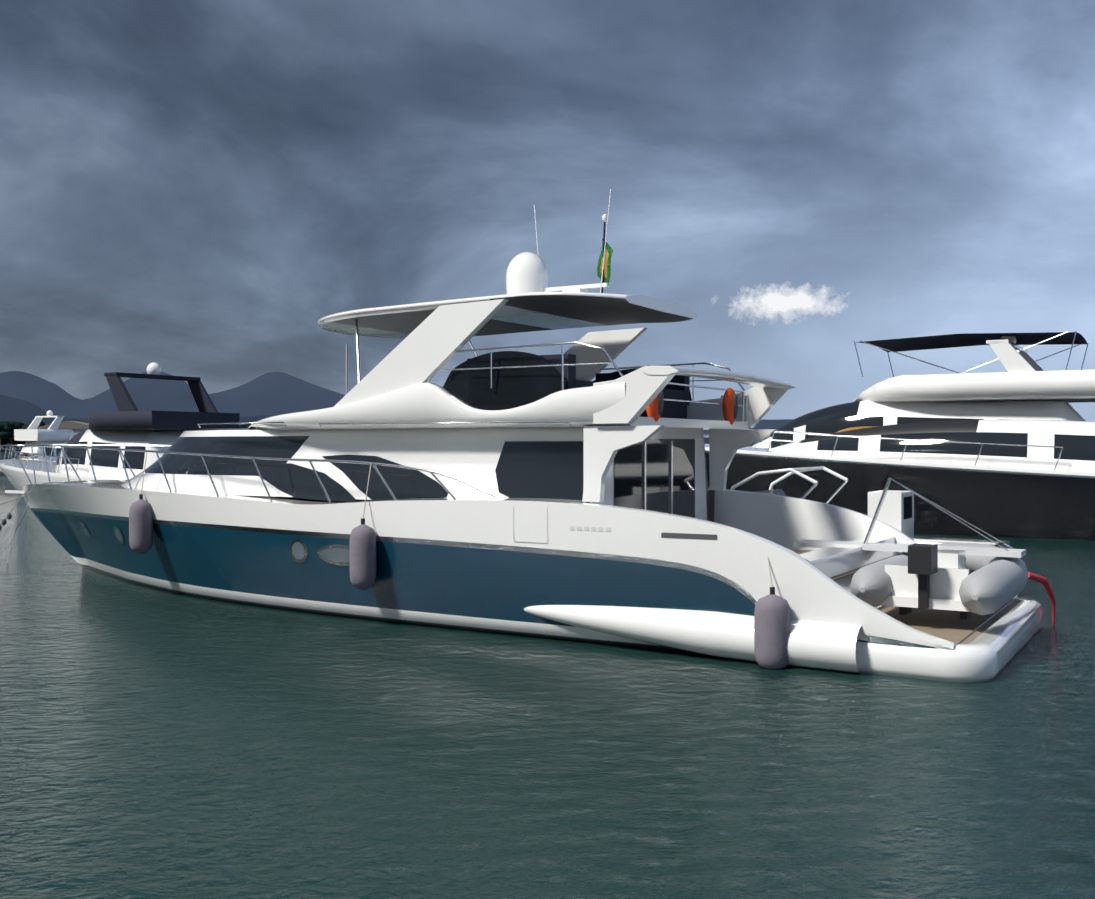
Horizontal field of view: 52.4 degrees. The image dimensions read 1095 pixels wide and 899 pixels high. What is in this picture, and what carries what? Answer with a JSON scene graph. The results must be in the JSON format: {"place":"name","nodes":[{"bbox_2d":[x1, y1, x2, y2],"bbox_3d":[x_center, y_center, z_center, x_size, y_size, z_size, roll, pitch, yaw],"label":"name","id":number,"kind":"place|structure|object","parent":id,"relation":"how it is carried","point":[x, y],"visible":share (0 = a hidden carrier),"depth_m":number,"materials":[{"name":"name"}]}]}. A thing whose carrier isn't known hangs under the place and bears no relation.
{"place":"outdoors","nodes":[
{"label":"outdoors","id":0,"kind":"place"},
{"bbox_2d":[0,420,255,450],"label":"trees","id":1,"kind":"object","parent":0,"point":[7,428],"depth_m":444.15,"materials":[{"name":"green"}]},
{"bbox_2d":[0,395,753,444],"bbox_3d":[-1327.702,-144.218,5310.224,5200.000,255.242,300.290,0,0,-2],"label":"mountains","id":2,"kind":"structure","parent":0,"point":[18,410],"depth_m":5294.31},
{"bbox_2d":[0,371,793,434],"bbox_3d":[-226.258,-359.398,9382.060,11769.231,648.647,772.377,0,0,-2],"label":"mountains","id":3,"kind":"structure","parent":0,"point":[275,393],"depth_m":9333.80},
{"bbox_2d":[0,445,1094,898],"bbox_3d":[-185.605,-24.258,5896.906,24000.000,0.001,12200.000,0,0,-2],"label":"sea water","id":4,"kind":"structure","parent":0,"point":[156,743],"depth_m":8.79,"materials":[{"name":"teal liquid"}]},
{"bbox_2d":[0,410,74,474],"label":"boat","id":5,"kind":"object","parent":4,"relation":"on","point":[33,434],"visible":0.23,"depth_m":93.13,"materials":[{"name":"white plastic"}]},
{"bbox_2d":[0,362,239,505],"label":"covered yacht","id":6,"kind":"object","parent":4,"relation":"on","point":[127,423],"visible":0.56,"depth_m":40.98,"materials":[{"name":"white plastic"}]},
{"bbox_2d":[37,344,347,434],"bbox_3d":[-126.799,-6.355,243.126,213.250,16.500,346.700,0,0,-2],"label":"boat","id":7,"kind":"object","parent":4,"relation":"on","point":[76,427],"visible":0.04,"depth_m":399.12,"materials":[{"name":"grey plastic"}]},
{"bbox_2d":[0,189,1055,682],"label":"yacht","id":8,"kind":"object","parent":4,"relation":"on","point":[562,495],"visible":0.98,"depth_m":15.12,"materials":[{"name":"white plastic"}]},
{"bbox_2d":[730,466,1008,548],"bbox_3d":[4.199,1.483,19.847,7.200,2.350,2.400,0,0,31],"label":"small cuddy boat","id":9,"kind":"object","parent":4,"relation":"on","point":[896,511],"visible":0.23,"depth_m":18.63,"materials":[{"name":"white plastic"}]},
{"bbox_2d":[704,331,1094,447],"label":"superstructure","id":10,"kind":"object","parent":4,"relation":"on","point":[1025,386],"visible":0.31,"depth_m":38.69,"materials":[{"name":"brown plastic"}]},
{"bbox_2d":[705,420,1094,540],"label":"yacht hull","id":11,"kind":"object","parent":4,"relation":"on","point":[1033,479],"visible":0.69,"depth_m":30.43,"materials":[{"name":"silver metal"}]},
{"bbox_2d":[0,0,1094,421],"label":"sky","id":12,"kind":"structure","parent":0,"point":[188,187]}
]}

